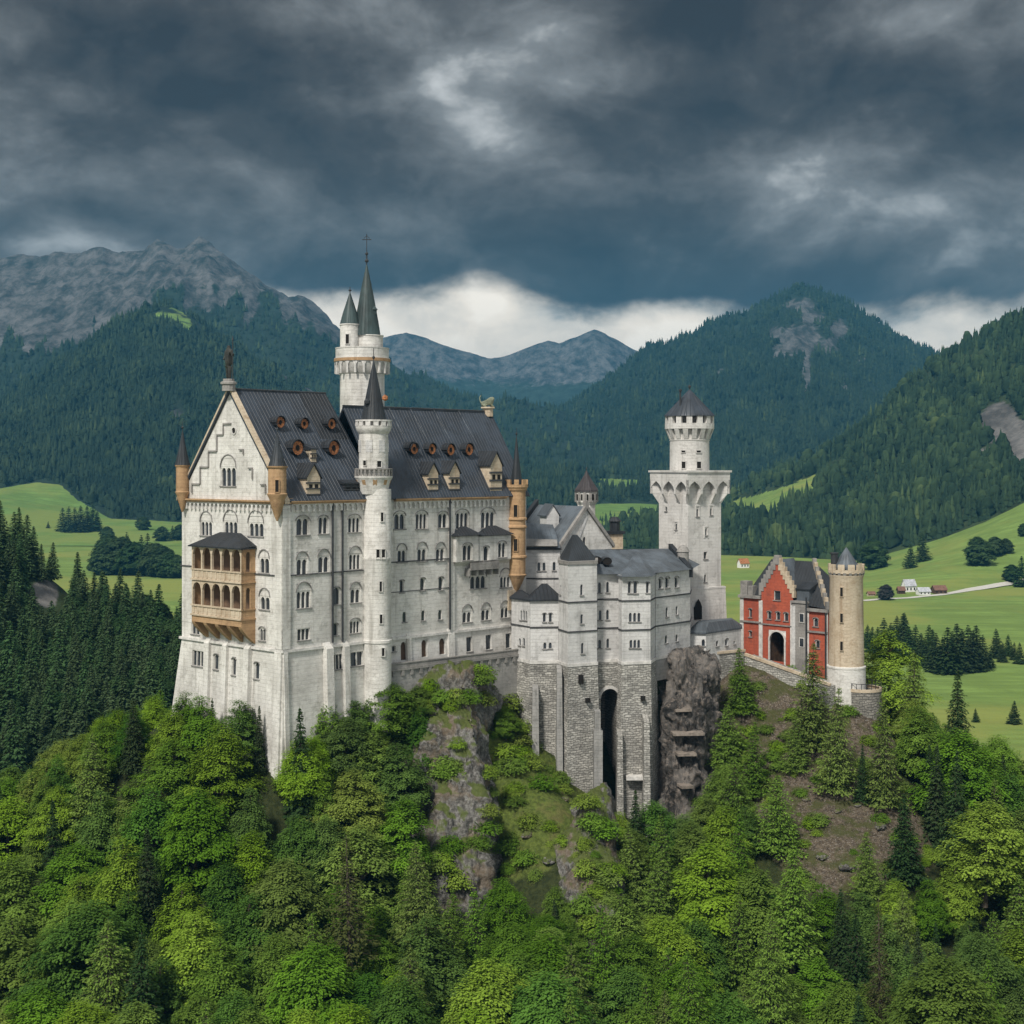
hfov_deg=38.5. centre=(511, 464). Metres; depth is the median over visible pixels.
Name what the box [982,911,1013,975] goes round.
conifer tree
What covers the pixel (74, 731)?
spruce tree
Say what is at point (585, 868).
shrub
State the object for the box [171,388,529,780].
palace
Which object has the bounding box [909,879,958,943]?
broadleaf tree
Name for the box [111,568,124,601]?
spruce tree
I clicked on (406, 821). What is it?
broadleaf tree
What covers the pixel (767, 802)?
shrub
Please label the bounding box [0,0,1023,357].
sky
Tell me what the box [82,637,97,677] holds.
spruce tree
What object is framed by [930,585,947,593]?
house
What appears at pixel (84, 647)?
spruce tree
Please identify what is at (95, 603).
spruce tree
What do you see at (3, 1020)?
broadleaf tree
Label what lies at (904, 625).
conifer tree
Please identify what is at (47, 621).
spruce tree
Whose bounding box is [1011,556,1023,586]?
conifer tree
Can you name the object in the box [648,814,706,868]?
broadleaf tree
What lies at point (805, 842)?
shrub
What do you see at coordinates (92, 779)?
conifer tree
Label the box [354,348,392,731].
stair tower
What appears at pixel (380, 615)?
window
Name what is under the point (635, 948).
broadleaf tree
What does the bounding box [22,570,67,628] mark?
conifer spur
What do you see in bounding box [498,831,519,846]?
shrub
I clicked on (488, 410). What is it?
lion statue
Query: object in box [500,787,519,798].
shrub
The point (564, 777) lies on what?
shrub
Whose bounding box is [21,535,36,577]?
spruce tree
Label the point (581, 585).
window
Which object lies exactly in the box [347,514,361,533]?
window
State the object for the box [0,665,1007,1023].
castle hill
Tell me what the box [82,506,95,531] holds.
conifer tree
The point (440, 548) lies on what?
window
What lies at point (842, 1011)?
broadleaf tree
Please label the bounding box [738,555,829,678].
gatehouse
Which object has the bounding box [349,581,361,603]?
window
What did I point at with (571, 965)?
conifer tree
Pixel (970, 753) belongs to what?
broadleaf tree
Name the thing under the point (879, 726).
shrub
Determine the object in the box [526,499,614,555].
gabled hall
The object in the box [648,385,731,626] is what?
square tower
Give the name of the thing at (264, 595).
window
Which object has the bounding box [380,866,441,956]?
broadleaf tree
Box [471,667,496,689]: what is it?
shrub
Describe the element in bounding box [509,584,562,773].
corner block
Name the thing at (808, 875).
shrub
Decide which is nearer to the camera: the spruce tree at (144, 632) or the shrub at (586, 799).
the shrub at (586, 799)
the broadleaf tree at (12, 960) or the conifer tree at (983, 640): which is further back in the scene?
the conifer tree at (983, 640)
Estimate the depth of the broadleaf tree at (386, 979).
173.30 m
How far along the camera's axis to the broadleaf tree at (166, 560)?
1177.83 m
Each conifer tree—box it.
[0,786,16,864]
[39,799,69,901]
[54,507,65,530]
[59,508,76,532]
[64,734,118,826]
[71,509,81,530]
[71,920,133,1020]
[73,506,89,531]
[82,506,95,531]
[85,504,101,530]
[94,510,101,529]
[115,698,147,775]
[117,933,169,1023]
[124,532,129,543]
[130,829,171,956]
[136,533,151,575]
[157,689,168,719]
[196,1002,215,1023]
[200,740,219,797]
[206,698,218,758]
[250,706,268,775]
[281,707,323,828]
[298,912,327,1000]
[302,876,321,926]
[322,838,381,970]
[386,842,447,948]
[388,945,435,1023]
[428,909,474,988]
[445,889,472,949]
[455,889,492,975]
[550,899,558,928]
[556,945,602,1023]
[560,987,582,1023]
[577,907,622,1014]
[618,822,648,908]
[626,789,649,887]
[633,976,657,1023]
[634,815,684,917]
[637,850,678,944]
[650,946,676,1009]
[650,990,679,1023]
[657,819,670,874]
[665,951,718,1023]
[705,705,749,776]
[705,758,758,844]
[711,892,761,1005]
[712,814,752,909]
[720,647,761,715]
[731,976,752,1018]
[734,986,757,1021]
[738,722,769,799]
[740,908,800,1023]
[747,774,807,859]
[750,944,780,1023]
[758,845,825,973]
[778,715,813,773]
[780,642,840,752]
[784,890,819,969]
[808,688,857,797]
[824,888,852,992]
[837,914,877,995]
[846,832,886,899]
[851,744,871,803]
[851,995,867,1023]
[863,897,896,1023]
[864,624,871,647]
[864,627,874,651]
[864,694,909,811]
[869,627,885,660]
[872,618,888,652]
[881,794,931,886]
[883,623,896,650]
[886,891,922,977]
[890,613,916,654]
[890,633,909,664]
[891,616,902,636]
[892,940,911,1005]
[894,652,934,754]
[900,544,917,567]
[902,627,916,659]
[907,928,936,1023]
[912,624,920,654]
[912,633,928,666]
[913,533,932,560]
[916,639,930,668]
[918,744,938,814]
[919,746,947,848]
[923,629,938,661]
[923,633,946,671]
[924,625,937,651]
[930,627,964,674]
[930,922,944,962]
[931,637,950,669]
[931,750,979,867]
[942,670,974,743]
[946,624,975,674]
[948,631,966,673]
[956,629,978,672]
[964,625,983,668]
[967,630,988,672]
[971,625,994,670]
[971,708,979,721]
[977,779,1011,874]
[978,635,994,667]
[978,958,1004,1022]
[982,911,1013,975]
[986,651,996,667]
[988,629,1007,658]
[995,831,1023,924]
[996,644,1008,662]
[997,874,1023,952]
[998,755,1007,780]
[1001,886,1020,938]
[1003,636,1013,655]
[1006,701,1022,724]
[1008,642,1017,659]
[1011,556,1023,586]
[1011,642,1023,663]
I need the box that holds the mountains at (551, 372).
[383,329,637,406]
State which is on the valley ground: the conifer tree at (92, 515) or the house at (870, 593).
the house at (870, 593)
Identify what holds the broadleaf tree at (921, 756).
on the castle hill
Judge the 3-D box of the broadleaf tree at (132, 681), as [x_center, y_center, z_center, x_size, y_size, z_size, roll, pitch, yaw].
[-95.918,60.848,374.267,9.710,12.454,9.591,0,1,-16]
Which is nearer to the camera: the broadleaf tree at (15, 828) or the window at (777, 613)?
the broadleaf tree at (15, 828)
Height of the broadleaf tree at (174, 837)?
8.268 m
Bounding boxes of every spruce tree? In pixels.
[0,500,10,536]
[0,517,6,558]
[0,536,10,588]
[0,592,10,639]
[0,604,9,641]
[0,613,4,642]
[0,621,24,689]
[0,667,25,742]
[0,676,20,708]
[0,699,23,757]
[0,714,33,781]
[0,728,9,776]
[2,651,18,686]
[3,538,12,573]
[3,584,21,636]
[5,563,27,595]
[5,629,18,671]
[6,512,23,546]
[6,533,16,572]
[6,540,24,590]
[7,582,24,624]
[10,533,32,589]
[12,507,24,540]
[13,637,24,676]
[13,657,24,705]
[14,700,25,741]
[15,606,29,663]
[15,618,29,648]
[16,514,38,570]
[17,701,41,780]
[19,648,41,708]
[19,684,33,723]
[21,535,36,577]
[23,604,36,638]
[23,660,41,697]
[24,611,44,663]
[24,695,48,760]
[25,588,44,628]
[25,685,42,727]
[29,526,39,567]
[31,666,42,700]
[34,544,50,580]
[35,627,49,676]
[36,606,48,660]
[37,706,51,742]
[38,654,47,690]
[38,677,58,732]
[40,675,47,703]
[42,600,56,633]
[45,637,53,668]
[46,542,62,579]
[46,605,58,629]
[46,728,58,756]
[47,614,69,655]
[47,629,71,682]
[47,643,66,688]
[50,654,65,692]
[50,662,62,695]
[53,692,71,734]
[57,697,73,735]
[59,687,80,726]
[61,661,78,696]
[62,579,80,611]
[63,552,82,598]
[63,614,72,644]
[65,598,83,639]
[65,637,78,668]
[65,638,78,678]
[65,642,83,689]
[65,712,84,745]
[71,576,78,596]
[74,611,95,662]
[76,659,91,710]
[77,570,95,605]
[77,693,91,735]
[78,680,100,732]
[81,638,87,660]
[81,641,93,667]
[82,601,97,633]
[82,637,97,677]
[86,664,100,701]
[87,592,95,613]
[88,572,97,595]
[90,611,105,658]
[91,648,111,681]
[92,626,111,674]
[93,571,114,606]
[93,593,101,617]
[93,670,101,691]
[94,634,108,672]
[97,585,114,623]
[97,646,115,696]
[98,678,114,720]
[100,576,113,612]
[100,599,115,625]
[102,613,113,649]
[103,690,123,715]
[105,632,112,661]
[109,640,126,675]
[110,636,126,672]
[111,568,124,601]
[111,584,124,606]
[111,631,118,661]
[113,649,128,676]
[115,623,133,665]
[115,672,130,711]
[117,583,132,616]
[118,602,124,613]
[122,642,143,682]
[126,666,148,714]
[128,591,140,627]
[130,570,143,606]
[131,636,144,667]
[133,592,147,619]
[134,609,147,643]
[134,674,152,710]
[136,615,151,653]
[139,635,156,674]
[145,653,159,697]
[151,617,166,651]
[152,584,168,619]
[153,653,164,691]
[155,671,171,711]
[168,643,178,679]
[169,629,181,670]
[173,593,181,621]
[173,607,179,620]
[177,606,181,623]
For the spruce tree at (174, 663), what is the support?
on the conifer spur at (46, 592)
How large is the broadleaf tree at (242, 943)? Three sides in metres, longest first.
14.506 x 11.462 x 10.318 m
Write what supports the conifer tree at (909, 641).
on the valley ground
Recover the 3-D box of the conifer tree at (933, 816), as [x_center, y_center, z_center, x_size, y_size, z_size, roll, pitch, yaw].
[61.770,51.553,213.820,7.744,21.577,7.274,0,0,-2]
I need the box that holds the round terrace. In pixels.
[851,679,881,719]
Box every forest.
[0,283,666,473]
[0,297,720,520]
[553,281,940,489]
[599,305,1023,558]
[601,518,658,548]
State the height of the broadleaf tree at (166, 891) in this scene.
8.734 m
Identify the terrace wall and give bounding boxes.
[391,649,518,716]
[717,649,835,709]
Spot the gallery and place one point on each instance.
(715, 636)
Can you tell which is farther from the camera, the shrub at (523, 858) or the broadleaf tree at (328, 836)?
the shrub at (523, 858)
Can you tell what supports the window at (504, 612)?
in the palace
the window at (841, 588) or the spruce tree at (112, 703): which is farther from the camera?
the spruce tree at (112, 703)
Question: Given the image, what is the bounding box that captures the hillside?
[721,337,1023,597]
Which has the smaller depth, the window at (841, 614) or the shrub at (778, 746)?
the shrub at (778, 746)
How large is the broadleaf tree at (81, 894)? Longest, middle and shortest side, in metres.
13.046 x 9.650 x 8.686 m
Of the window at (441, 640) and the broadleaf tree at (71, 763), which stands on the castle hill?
the broadleaf tree at (71, 763)
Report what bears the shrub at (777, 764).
on the castle hill
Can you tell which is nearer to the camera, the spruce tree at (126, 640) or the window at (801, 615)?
the window at (801, 615)
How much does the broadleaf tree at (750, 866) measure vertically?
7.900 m
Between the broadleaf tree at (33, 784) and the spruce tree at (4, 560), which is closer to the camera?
the broadleaf tree at (33, 784)
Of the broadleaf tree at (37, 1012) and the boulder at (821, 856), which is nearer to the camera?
the broadleaf tree at (37, 1012)
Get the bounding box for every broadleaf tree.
[0,582,7,598]
[0,641,25,663]
[0,765,24,797]
[0,777,29,838]
[0,796,44,880]
[0,855,65,966]
[0,913,40,1021]
[0,958,91,1022]
[0,984,73,1023]
[0,1008,23,1023]
[1,534,9,552]
[1,894,138,1019]
[2,588,34,618]
[10,760,76,821]
[13,827,46,877]
[15,766,41,798]
[23,739,78,784]
[23,775,73,839]
[24,785,84,851]
[27,691,75,731]
[27,841,119,923]
[28,758,79,826]
[29,731,69,768]
[30,896,103,988]
[31,919,55,951]
[39,752,78,787]
[41,631,54,652]
[42,872,111,950]
[52,998,118,1023]
[54,735,96,796]
[54,736,72,753]
[57,596,91,630]
[65,672,102,699]
[69,733,88,778]
[69,787,120,867]
[76,720,125,785]
[82,716,106,768]
[82,716,113,745]
[84,835,146,938]
[85,865,117,909]
[86,535,118,563]
[86,545,118,574]
[88,800,126,851]
[93,699,102,712]
[97,675,136,710]
[98,526,114,539]
[98,617,128,647]
[98,708,126,763]
[99,785,198,881]
[100,538,130,574]
[103,712,121,724]
[106,888,156,956]
[106,999,159,1023]
[108,711,154,765]
[108,782,153,857]
[112,541,145,575]
[112,602,120,616]
[112,738,219,816]
[116,614,136,637]
[117,839,140,875]
[122,936,181,1016]
[127,707,148,735]
[129,679,149,699]
[129,857,172,911]
[132,956,194,1023]
[134,516,150,529]
[134,594,163,622]
[135,543,161,576]
[138,697,164,728]
[139,710,197,778]
[140,695,168,733]
[141,645,165,670]
[145,545,175,577]
[145,882,216,955]
[152,526,169,540]
[152,629,176,649]
[153,787,242,898]
[154,910,235,1010]
[156,552,181,577]
[158,809,203,860]
[160,602,173,619]
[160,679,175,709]
[162,618,181,631]
[162,690,203,744]
[163,554,181,577]
[163,625,181,647]
[171,524,181,539]
[171,993,223,1023]
[173,695,220,762]
[177,934,251,1023]
[179,721,271,815]
[192,860,254,947]
[206,985,259,1023]
[211,698,259,753]
[215,893,292,987]
[219,830,280,914]
[223,785,274,861]
[225,856,344,958]
[226,1004,273,1023]
[236,933,324,1023]
[248,955,285,1007]
[258,943,358,1023]
[265,815,337,885]
[270,738,341,807]
[284,1004,320,1023]
[289,735,336,782]
[299,767,399,848]
[299,815,368,899]
[300,823,405,931]
[303,771,338,827]
[304,885,362,969]
[304,941,359,1014]
[310,704,352,759]
[316,715,384,789]
[322,1010,343,1022]
[324,970,392,1023]
[328,1000,372,1023]
[337,730,405,796]
[341,700,382,741]
[344,935,403,997]
[357,902,399,981]
[360,681,424,740]
[360,974,440,1023]
[364,797,440,879]
[370,741,433,817]
[376,970,425,1023]
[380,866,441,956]
[395,914,470,1023]
[400,684,438,726]
[401,706,432,766]
[407,831,430,879]
[431,912,468,971]
[433,957,532,1023]
[433,958,480,1023]
[442,1015,459,1023]
[454,1005,493,1023]
[465,877,540,943]
[469,919,538,984]
[482,950,547,1022]
[492,707,526,740]
[494,931,591,1009]
[497,964,601,1023]
[526,914,583,958]
[533,924,584,1004]
[536,884,576,924]
[559,912,587,961]
[588,964,657,1023]
[589,892,648,971]
[598,932,671,1018]
[614,811,627,853]
[615,828,657,883]
[618,1002,653,1023]
[621,912,724,997]
[624,799,686,872]
[640,912,659,937]
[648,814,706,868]
[649,955,720,1023]
[665,819,720,899]
[669,841,764,958]
[672,916,737,998]
[685,796,721,844]
[686,761,760,824]
[700,803,758,870]
[702,989,768,1023]
[706,867,827,980]
[727,806,762,858]
[732,861,756,879]
[755,882,780,923]
[776,1010,807,1023]
[778,974,812,1023]
[786,956,854,1023]
[803,883,846,954]
[804,979,882,1023]
[831,891,880,958]
[834,914,914,1008]
[853,982,896,1023]
[857,538,890,569]
[864,629,943,726]
[871,878,920,939]
[876,584,894,599]
[880,954,1015,1023]
[885,950,927,1009]
[887,962,979,1023]
[888,698,940,753]
[890,703,950,779]
[897,728,1020,820]
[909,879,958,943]
[910,727,950,780]
[911,941,952,975]
[923,799,1023,907]
[929,861,987,935]
[931,715,942,736]
[943,803,976,847]
[949,733,981,782]
[949,930,1023,1023]
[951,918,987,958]
[951,936,985,983]
[962,536,996,565]
[967,733,1023,798]
[981,1012,1006,1023]
[985,922,1023,998]
[987,536,1006,555]
[989,770,1023,846]
[996,979,1023,1023]
[997,808,1023,878]
[998,965,1023,1018]
[1001,564,1022,581]
[1002,538,1015,552]
[1016,760,1023,788]
[1017,523,1023,536]
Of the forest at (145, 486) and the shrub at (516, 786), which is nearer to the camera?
the shrub at (516, 786)
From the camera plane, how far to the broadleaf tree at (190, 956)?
171.70 m
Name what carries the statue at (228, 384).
on the palace
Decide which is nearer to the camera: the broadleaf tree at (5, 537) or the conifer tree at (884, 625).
the broadleaf tree at (5, 537)
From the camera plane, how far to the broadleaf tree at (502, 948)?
181.75 m
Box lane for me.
[863,579,1023,600]
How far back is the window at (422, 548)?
219.12 m
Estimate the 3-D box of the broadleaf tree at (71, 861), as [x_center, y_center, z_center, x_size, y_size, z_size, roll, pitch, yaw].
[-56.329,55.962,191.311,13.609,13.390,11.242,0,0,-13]
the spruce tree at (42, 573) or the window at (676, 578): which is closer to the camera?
the window at (676, 578)
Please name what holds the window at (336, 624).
in the palace
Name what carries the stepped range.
on the castle hill
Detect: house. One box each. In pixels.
[736,558,749,567]
[866,591,875,595]
[896,586,905,593]
[900,579,916,591]
[915,587,931,594]
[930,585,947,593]
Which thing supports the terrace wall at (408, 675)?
on the castle hill
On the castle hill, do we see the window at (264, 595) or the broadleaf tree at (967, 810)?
the broadleaf tree at (967, 810)
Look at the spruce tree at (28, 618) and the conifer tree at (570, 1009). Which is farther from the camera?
the spruce tree at (28, 618)
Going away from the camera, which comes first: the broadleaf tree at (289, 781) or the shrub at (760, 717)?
the broadleaf tree at (289, 781)
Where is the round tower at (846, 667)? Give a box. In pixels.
[827,547,865,706]
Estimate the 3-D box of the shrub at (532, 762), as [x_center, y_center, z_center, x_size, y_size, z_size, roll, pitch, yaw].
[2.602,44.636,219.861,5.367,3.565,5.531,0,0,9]
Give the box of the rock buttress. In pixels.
[656,645,725,821]
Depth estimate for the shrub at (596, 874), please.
197.10 m
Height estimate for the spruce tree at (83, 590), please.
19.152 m
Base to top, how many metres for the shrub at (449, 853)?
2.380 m
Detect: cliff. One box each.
[401,660,502,941]
[553,782,628,966]
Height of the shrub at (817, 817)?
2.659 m
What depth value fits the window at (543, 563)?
238.31 m
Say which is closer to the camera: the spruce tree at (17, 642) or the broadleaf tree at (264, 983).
the broadleaf tree at (264, 983)
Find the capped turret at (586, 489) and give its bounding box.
[574,467,597,513]
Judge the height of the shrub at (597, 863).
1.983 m
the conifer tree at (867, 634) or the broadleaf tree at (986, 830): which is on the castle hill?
the broadleaf tree at (986, 830)
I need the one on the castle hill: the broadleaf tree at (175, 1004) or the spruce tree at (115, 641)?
the broadleaf tree at (175, 1004)
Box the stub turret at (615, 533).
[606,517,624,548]
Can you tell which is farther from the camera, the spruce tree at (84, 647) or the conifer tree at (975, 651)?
the conifer tree at (975, 651)
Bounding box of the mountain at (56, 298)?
[0,236,633,468]
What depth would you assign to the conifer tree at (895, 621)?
743.24 m
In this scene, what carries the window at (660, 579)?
in the stepped range
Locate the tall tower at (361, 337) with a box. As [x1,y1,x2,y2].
[334,234,389,411]
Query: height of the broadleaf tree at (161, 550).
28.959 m
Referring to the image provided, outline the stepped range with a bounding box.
[555,535,699,836]
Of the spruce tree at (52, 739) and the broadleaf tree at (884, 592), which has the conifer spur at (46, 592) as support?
the spruce tree at (52, 739)
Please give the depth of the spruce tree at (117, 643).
411.10 m
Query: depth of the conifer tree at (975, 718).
521.25 m
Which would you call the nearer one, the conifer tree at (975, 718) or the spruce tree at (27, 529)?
the spruce tree at (27, 529)
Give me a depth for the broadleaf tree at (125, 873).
184.63 m
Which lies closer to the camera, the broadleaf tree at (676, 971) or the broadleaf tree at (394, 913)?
the broadleaf tree at (676, 971)
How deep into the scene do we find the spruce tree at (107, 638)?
420.88 m
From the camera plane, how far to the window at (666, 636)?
233.28 m
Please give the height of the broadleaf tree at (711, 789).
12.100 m
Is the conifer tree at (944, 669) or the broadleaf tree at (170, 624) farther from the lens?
the conifer tree at (944, 669)
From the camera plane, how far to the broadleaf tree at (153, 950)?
171.56 m
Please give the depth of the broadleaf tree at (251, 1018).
156.92 m
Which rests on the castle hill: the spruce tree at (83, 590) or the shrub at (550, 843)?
the shrub at (550, 843)
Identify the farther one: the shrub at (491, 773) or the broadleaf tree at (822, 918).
the shrub at (491, 773)
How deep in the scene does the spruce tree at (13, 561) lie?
459.09 m
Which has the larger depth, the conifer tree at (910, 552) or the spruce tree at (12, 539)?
the conifer tree at (910, 552)
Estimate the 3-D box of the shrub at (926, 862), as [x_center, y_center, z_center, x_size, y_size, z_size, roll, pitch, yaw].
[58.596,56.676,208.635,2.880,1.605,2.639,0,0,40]
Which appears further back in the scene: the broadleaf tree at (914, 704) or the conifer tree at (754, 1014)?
the broadleaf tree at (914, 704)
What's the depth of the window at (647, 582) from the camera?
226.40 m
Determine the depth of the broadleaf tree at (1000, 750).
226.28 m
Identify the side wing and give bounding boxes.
[526,523,561,653]
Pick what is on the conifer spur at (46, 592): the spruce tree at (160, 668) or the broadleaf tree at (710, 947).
the spruce tree at (160, 668)
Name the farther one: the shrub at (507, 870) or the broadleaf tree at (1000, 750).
the broadleaf tree at (1000, 750)
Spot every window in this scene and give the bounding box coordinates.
[190,623,199,635]
[191,650,202,667]
[199,511,212,536]
[212,653,218,670]
[219,454,236,486]
[223,509,237,532]
[230,657,236,676]
[247,510,263,537]
[252,661,259,680]
[258,549,269,574]
[258,588,269,610]
[258,626,265,641]
[274,479,278,492]
[295,515,310,535]
[296,551,309,575]
[296,581,312,609]
[297,628,311,641]
[317,515,329,534]
[317,548,330,573]
[334,586,340,605]
[334,622,338,636]
[334,654,342,670]
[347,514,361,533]
[348,545,362,570]
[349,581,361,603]
[349,618,361,634]
[350,651,364,667]
[376,460,381,467]
[376,549,379,557]
[379,581,382,591]
[379,614,382,623]
[380,512,383,521]
[381,549,385,558]
[381,647,384,656]
[393,511,406,529]
[396,543,407,563]
[399,579,404,593]
[401,641,406,659]
[402,612,407,622]
[415,510,428,529]
[416,541,427,562]
[419,577,425,591]
[421,610,425,621]
[421,639,426,656]
[435,541,445,561]
[437,511,448,528]
[438,576,444,590]
[438,610,442,620]
[439,638,444,653]
[455,509,469,529]
[462,604,472,623]
[466,637,473,652]
[469,572,487,589]
[480,507,495,528]
[481,602,491,621]
[485,634,492,650]
[499,568,511,588]
[500,600,510,618]
[505,633,510,648]
[536,562,540,571]
[542,562,546,571]
[542,612,546,622]
[542,642,547,649]
[548,612,552,622]
[579,584,583,595]
[580,614,584,624]
[580,643,584,654]
[597,582,601,593]
[598,610,602,620]
[605,582,609,593]
[605,610,609,620]
[605,639,610,648]
[627,581,631,593]
[628,613,632,622]
[629,640,632,648]
[633,581,638,594]
[633,613,636,622]
[637,613,641,622]
[645,581,649,593]
[658,577,663,589]
[664,635,668,644]
[665,576,670,588]
[674,576,679,588]
[748,608,751,617]
[766,611,771,619]
[773,590,780,600]
[775,611,780,620]
[783,612,788,621]
[799,613,803,622]
[799,637,803,646]
[812,617,818,627]
[814,639,820,648]
[839,587,843,596]
[839,613,843,622]
[839,641,843,650]
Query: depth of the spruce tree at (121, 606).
466.11 m
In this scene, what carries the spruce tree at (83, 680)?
on the conifer spur at (46, 592)
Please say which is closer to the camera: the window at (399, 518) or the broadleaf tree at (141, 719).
the window at (399, 518)
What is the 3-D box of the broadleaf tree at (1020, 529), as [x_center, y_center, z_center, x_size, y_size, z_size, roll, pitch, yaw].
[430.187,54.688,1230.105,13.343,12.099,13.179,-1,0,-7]
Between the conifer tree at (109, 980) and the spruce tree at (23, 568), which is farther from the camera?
the spruce tree at (23, 568)
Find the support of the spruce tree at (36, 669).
on the conifer spur at (46, 592)
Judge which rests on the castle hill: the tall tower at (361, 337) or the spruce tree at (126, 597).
the tall tower at (361, 337)
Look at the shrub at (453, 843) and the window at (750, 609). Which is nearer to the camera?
the shrub at (453, 843)
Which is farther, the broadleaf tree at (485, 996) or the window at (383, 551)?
the window at (383, 551)
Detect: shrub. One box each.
[420,850,456,874]
[421,678,439,690]
[425,698,439,709]
[425,754,465,779]
[428,688,453,705]
[429,851,458,875]
[431,844,453,857]
[434,763,460,780]
[434,835,470,854]
[436,867,476,891]
[442,700,464,712]
[445,686,465,704]
[447,739,467,749]
[448,759,462,771]
[455,687,484,706]
[456,694,473,706]
[465,835,498,850]
[469,819,506,835]
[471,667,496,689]
[473,662,498,678]
[478,688,499,706]
[480,802,504,818]
[482,762,501,779]
[484,766,499,779]
[488,731,498,738]
[489,786,500,796]
[490,743,524,758]
[492,836,519,855]
[493,757,529,777]
[497,861,515,875]
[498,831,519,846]
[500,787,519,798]
[502,692,524,711]
[503,780,527,796]
[503,794,528,806]
[505,756,529,768]
[508,731,534,745]
[509,744,541,760]
[511,719,531,733]
[511,849,541,867]
[516,813,542,830]
[521,752,545,770]
[525,771,559,790]
[527,868,544,882]
[540,820,559,832]
[544,764,555,772]
[545,841,552,847]
[551,770,567,778]
[552,771,573,784]
[552,786,560,793]
[553,833,567,846]
[558,783,573,794]
[562,892,601,914]
[569,793,605,810]
[572,852,579,859]
[572,857,603,878]
[573,809,606,831]
[575,836,597,854]
[575,913,605,934]
[581,864,625,887]
[581,925,596,939]
[583,883,609,898]
[584,870,612,880]
[589,850,603,858]
[590,814,614,830]
[590,819,624,840]
[591,859,604,869]
[598,861,631,878]
[598,889,619,906]
[610,885,624,893]
[726,735,750,748]
[732,701,752,712]
[738,751,750,763]
[740,725,757,738]
[749,679,769,692]
[754,711,766,719]
[756,724,775,733]
[757,775,783,789]
[760,796,782,807]
[763,750,782,761]
[766,742,788,754]
[767,740,780,748]
[767,759,791,769]
[777,729,794,740]
[780,866,814,881]
[782,708,799,719]
[789,770,797,777]
[792,788,807,797]
[796,839,811,848]
[800,879,818,891]
[801,817,817,830]
[805,811,831,828]
[809,774,822,783]
[809,829,822,836]
[813,757,826,764]
[839,704,860,716]
[848,848,856,854]
[852,756,875,770]
[859,769,881,780]
[860,735,879,746]
[867,812,890,823]
[871,721,892,732]
[879,858,900,877]
[883,866,898,880]
[888,830,920,843]
[896,779,913,791]
[919,858,931,867]
[921,844,930,852]
[921,848,939,862]
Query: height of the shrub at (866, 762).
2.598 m
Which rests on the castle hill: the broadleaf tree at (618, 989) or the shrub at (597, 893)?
the broadleaf tree at (618, 989)
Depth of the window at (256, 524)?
204.49 m
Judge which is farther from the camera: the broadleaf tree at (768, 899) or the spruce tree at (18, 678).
the spruce tree at (18, 678)
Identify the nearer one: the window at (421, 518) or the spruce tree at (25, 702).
the window at (421, 518)
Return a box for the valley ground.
[34,546,1023,773]
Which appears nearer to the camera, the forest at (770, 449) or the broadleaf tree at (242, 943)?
the broadleaf tree at (242, 943)
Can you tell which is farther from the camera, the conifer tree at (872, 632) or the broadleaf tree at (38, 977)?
the conifer tree at (872, 632)
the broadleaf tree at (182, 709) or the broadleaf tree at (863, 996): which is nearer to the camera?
the broadleaf tree at (863, 996)
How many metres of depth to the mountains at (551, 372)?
6176.32 m
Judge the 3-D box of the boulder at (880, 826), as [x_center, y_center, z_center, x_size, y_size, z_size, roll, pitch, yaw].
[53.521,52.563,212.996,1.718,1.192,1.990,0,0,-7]
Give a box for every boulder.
[521,831,531,838]
[542,856,554,864]
[801,797,810,801]
[815,852,828,859]
[834,809,841,813]
[839,861,856,870]
[875,822,886,830]
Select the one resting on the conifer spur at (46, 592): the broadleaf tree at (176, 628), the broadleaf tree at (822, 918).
the broadleaf tree at (176, 628)
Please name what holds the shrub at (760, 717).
on the castle hill
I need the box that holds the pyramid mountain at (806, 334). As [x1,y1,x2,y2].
[564,287,926,479]
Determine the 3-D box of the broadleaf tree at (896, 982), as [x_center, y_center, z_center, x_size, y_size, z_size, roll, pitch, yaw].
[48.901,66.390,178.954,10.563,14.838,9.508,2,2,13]
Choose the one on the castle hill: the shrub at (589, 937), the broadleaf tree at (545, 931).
the broadleaf tree at (545, 931)
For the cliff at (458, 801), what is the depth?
204.71 m
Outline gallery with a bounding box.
[690,618,741,658]
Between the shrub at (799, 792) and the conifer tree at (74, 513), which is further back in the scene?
the conifer tree at (74, 513)
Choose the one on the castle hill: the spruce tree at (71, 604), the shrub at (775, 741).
the shrub at (775, 741)
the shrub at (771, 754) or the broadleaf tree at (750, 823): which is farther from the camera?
the shrub at (771, 754)
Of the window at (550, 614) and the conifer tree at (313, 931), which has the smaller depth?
the conifer tree at (313, 931)
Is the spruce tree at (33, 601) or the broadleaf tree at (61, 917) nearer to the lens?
the broadleaf tree at (61, 917)
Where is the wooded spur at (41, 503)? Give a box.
[0,306,657,545]
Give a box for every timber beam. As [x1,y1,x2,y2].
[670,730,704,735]
[674,707,691,711]
[674,751,696,756]
[677,783,693,788]
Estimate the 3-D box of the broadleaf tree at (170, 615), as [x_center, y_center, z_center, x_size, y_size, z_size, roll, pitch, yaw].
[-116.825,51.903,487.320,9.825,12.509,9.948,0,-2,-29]
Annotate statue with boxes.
[221,336,236,390]
[479,395,494,416]

